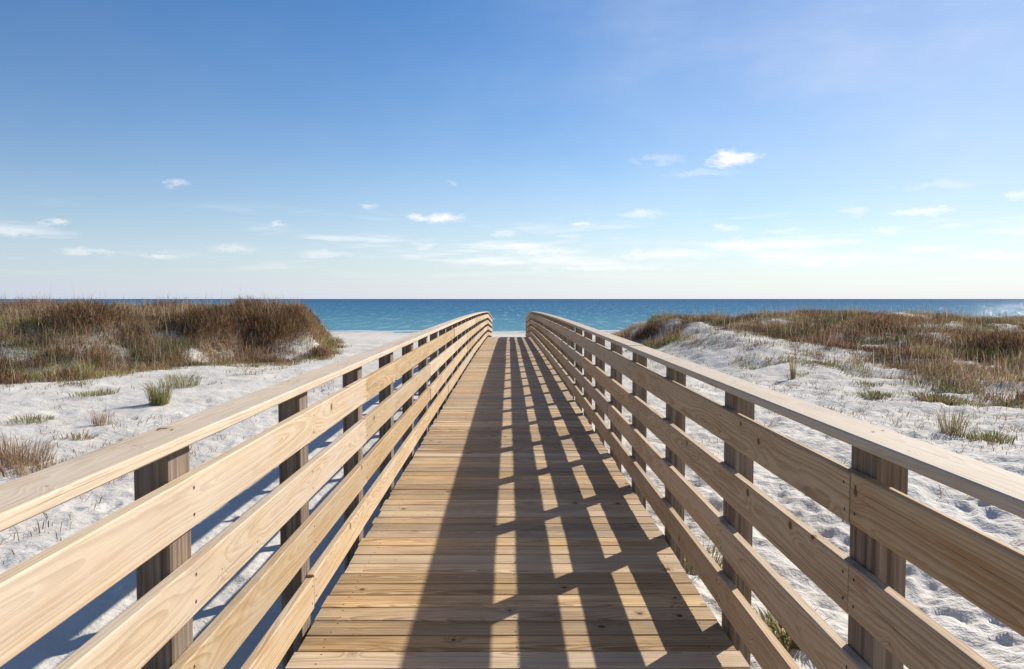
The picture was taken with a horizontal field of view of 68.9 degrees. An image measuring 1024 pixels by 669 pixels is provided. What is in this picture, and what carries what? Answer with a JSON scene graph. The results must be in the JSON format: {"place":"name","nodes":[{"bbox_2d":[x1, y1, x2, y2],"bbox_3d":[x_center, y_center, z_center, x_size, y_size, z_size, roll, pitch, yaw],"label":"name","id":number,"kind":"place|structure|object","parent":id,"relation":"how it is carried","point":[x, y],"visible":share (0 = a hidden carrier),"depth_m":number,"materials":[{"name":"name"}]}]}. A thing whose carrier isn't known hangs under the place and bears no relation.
{"place":"outdoors","nodes":[
{"label":"outdoors","id":0,"kind":"place"},
{"bbox_2d":[0,312,1023,668],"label":"sand","id":1,"kind":"structure","parent":0,"point":[984,634],"depth_m":10.27,"materials":[{"name":"white sand"}]},
{"bbox_2d":[0,413,61,423],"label":"creeping plant","id":2,"kind":"object","parent":1,"relation":"on","point":[38,418],"visible":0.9,"depth_m":11.85,"materials":[{"name":"green plant"}]},
{"bbox_2d":[0,451,66,477],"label":"dry shrub","id":3,"kind":"object","parent":1,"relation":"on","point":[37,467],"visible":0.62,"depth_m":8.49,"materials":[{"name":"brown plant"}]},
{"bbox_2d":[0,429,69,467],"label":"dry shrub","id":4,"kind":"object","parent":1,"relation":"on","point":[6,452],"visible":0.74,"depth_m":8.93,"materials":[{"name":"brown plant"}]},
{"bbox_2d":[2,298,159,346],"bbox_3d":[-13.269,-0.407,23.070,5.329,1.585,5.309,0,3,0],"label":"dune shrub","id":5,"kind":"object","parent":1,"relation":"on","point":[78,313],"visible":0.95,"depth_m":22.64,"materials":[{"name":"brown plant"}]},
{"bbox_2d":[64,432,98,440],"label":"creeping plant","id":6,"kind":"object","parent":1,"relation":"on","point":[87,437],"visible":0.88,"depth_m":10.49,"materials":[{"name":"plant"}]},
{"bbox_2d":[68,387,119,396],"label":"creeping plant","id":7,"kind":"object","parent":1,"relation":"on","point":[93,393],"visible":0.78,"depth_m":14.94,"materials":[{"name":"green plant"}]},
{"bbox_2d":[86,409,112,425],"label":"dead sprig","id":8,"kind":"object","parent":1,"relation":"on","point":[99,420],"visible":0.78,"depth_m":11.52,"materials":[{"name":"brown plant"}]},
{"bbox_2d":[134,379,176,405],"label":"grass tuft","id":9,"kind":"object","parent":1,"relation":"on","point":[161,399],"visible":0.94,"depth_m":13.66,"materials":[{"name":"green plant"}]},
{"bbox_2d":[0,290,351,384],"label":"dune grass","id":10,"kind":"structure","parent":1,"relation":"on","point":[10,311],"depth_m":22.13,"materials":[{"name":"brown plant"}]},
{"bbox_2d":[151,368,202,388],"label":"grass tuft","id":11,"kind":"object","parent":1,"relation":"on","point":[177,381],"visible":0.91,"depth_m":16.46,"materials":[{"name":"plant"}]},
{"bbox_2d":[25,355,335,387],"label":"sand creepers","id":12,"kind":"object","parent":1,"relation":"on","point":[226,365],"visible":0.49,"depth_m":20.33,"materials":[{"name":"green plant"}]},
{"bbox_2d":[0,359,378,563],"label":"plant litter","id":13,"kind":"object","parent":1,"relation":"on","point":[109,442],"visible":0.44,"depth_m":10.86,"materials":[{"name":"brown plant"}]},
{"bbox_2d":[154,304,271,357],"bbox_3d":[-10.067,-0.120,24.516,3.990,1.878,3.805,0,3,0],"label":"dune shrub","id":14,"kind":"object","parent":1,"relation":"on","point":[198,315],"visible":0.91,"depth_m":24.23,"materials":[{"name":"brown plant"}]},
{"bbox_2d":[215,294,327,359],"bbox_3d":[-8.693,-0.382,26.607,4.784,2.210,5.246,1,3,25],"label":"dune shrub","id":15,"kind":"object","parent":1,"relation":"on","point":[270,317],"visible":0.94,"depth_m":26.06,"materials":[{"name":"brown plant"}]},
{"bbox_2d":[279,301,347,351],"bbox_3d":[-7.624,-0.289,27.606,2.802,2.003,2.917,-2,4,-42],"label":"dune shrub","id":16,"kind":"object","parent":1,"relation":"on","point":[305,314],"visible":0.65,"depth_m":27.47,"materials":[{"name":"brown plant"}]},
{"bbox_2d":[304,343,335,357],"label":"dune shrub","id":17,"kind":"object","parent":1,"relation":"on","point":[317,350],"visible":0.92,"depth_m":24.94,"materials":[{"name":"plant"}]},
{"bbox_2d":[0,312,1023,668],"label":"boardwalk","id":18,"kind":"structure","parent":1,"relation":"on","point":[514,526],"depth_m":3.15,"materials":[{"name":"brown wood"}]},
{"bbox_2d":[626,318,674,342],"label":"dune shrub","id":19,"kind":"object","parent":1,"relation":"on","point":[648,330],"visible":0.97,"depth_m":31.47,"materials":[{"name":"brown plant"}]},
{"bbox_2d":[684,537,721,575],"bbox_3d":[1.401,1.677,5.645,0.612,0.268,0.582,0,3,0],"label":"leafy weed","id":20,"kind":"object","parent":1,"relation":"on","point":[692,570],"visible":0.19,"depth_m":5.62,"materials":[{"name":"green plant"}]},
{"bbox_2d":[786,348,799,378],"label":"grass tuft","id":21,"kind":"object","parent":1,"relation":"on","point":[792,372],"visible":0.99,"depth_m":17.45,"materials":[{"name":"plant"}]},
{"bbox_2d":[753,599,838,650],"bbox_3d":[1.603,1.742,4.426,0.591,0.222,0.638,0,3,0],"label":"leafy weed","id":22,"kind":"object","parent":1,"relation":"on","point":[778,631],"visible":0.21,"depth_m":4.38,"materials":[{"name":"green plant"}]},
{"bbox_2d":[606,301,1023,407],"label":"dune grass","id":23,"kind":"structure","parent":1,"relation":"on","point":[928,349],"depth_m":23.44,"materials":[{"name":"brown plant"}]},
{"bbox_2d":[622,341,1023,495],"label":"plant litter","id":24,"kind":"object","parent":1,"relation":"on","point":[852,412],"visible":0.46,"depth_m":13.00,"materials":[{"name":"brown plant"}]},
{"bbox_2d":[622,318,1023,408],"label":"sand creepers","id":25,"kind":"object","parent":1,"relation":"on","point":[864,383],"visible":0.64,"depth_m":19.82,"materials":[{"name":"green plant"}]},
{"bbox_2d":[857,390,895,400],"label":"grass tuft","id":26,"kind":"object","parent":1,"relation":"on","point":[876,394],"visible":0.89,"depth_m":14.59,"materials":[{"name":"green plant"}]},
{"bbox_2d":[831,312,940,333],"bbox_3d":[12.736,-0.407,26.151,4.997,0.818,4.219,0,3,0],"label":"dune shrub","id":27,"kind":"object","parent":1,"relation":"on","point":[879,316],"visible":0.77,"depth_m":25.89,"materials":[{"name":"brown plant"}]},
{"bbox_2d":[907,389,963,404],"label":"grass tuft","id":28,"kind":"object","parent":1,"relation":"on","point":[936,396],"visible":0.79,"depth_m":14.12,"materials":[{"name":"green plant"}]},
{"bbox_2d":[927,394,977,405],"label":"cushion plant","id":29,"kind":"object","parent":1,"relation":"on","point":[963,402],"visible":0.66,"depth_m":13.94,"materials":[{"name":"green plant"}]},
{"bbox_2d":[932,400,976,435],"bbox_3d":[6.484,1.237,11.011,0.748,0.529,0.777,1,3,16],"label":"grass tuft","id":30,"kind":"object","parent":1,"relation":"on","point":[951,430],"visible":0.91,"depth_m":10.95,"materials":[{"name":"plant"}]},
{"bbox_2d":[930,380,989,393],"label":"cushion plant","id":31,"kind":"object","parent":1,"relation":"on","point":[951,388],"visible":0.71,"depth_m":15.42,"materials":[{"name":"plant"}]},
{"bbox_2d":[938,328,1023,356],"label":"dune shrub","id":32,"kind":"object","parent":1,"relation":"on","point":[1006,339],"visible":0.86,"depth_m":20.80,"materials":[{"name":"brown plant"}]},
{"bbox_2d":[957,428,1018,442],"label":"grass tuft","id":33,"kind":"object","parent":1,"relation":"on","point":[988,438],"visible":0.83,"depth_m":10.46,"materials":[{"name":"plant"}]},
{"bbox_2d":[991,398,1023,406],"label":"cushion plant","id":34,"kind":"object","parent":1,"relation":"on","point":[1004,404],"visible":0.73,"depth_m":13.67,"materials":[{"name":"green plant"}]},
{"bbox_2d":[0,299,1023,332],"bbox_3d":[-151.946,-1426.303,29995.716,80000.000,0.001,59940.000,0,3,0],"label":"sea","id":35,"kind":"structure","parent":0,"point":[398,315],"depth_m":311.72,"materials":[{"name":"liquid"}]},
{"bbox_2d":[0,0,1023,298],"label":"sky","id":36,"kind":"structure","parent":0,"point":[314,149],"materials":[{"name":"blue"}]}
]}

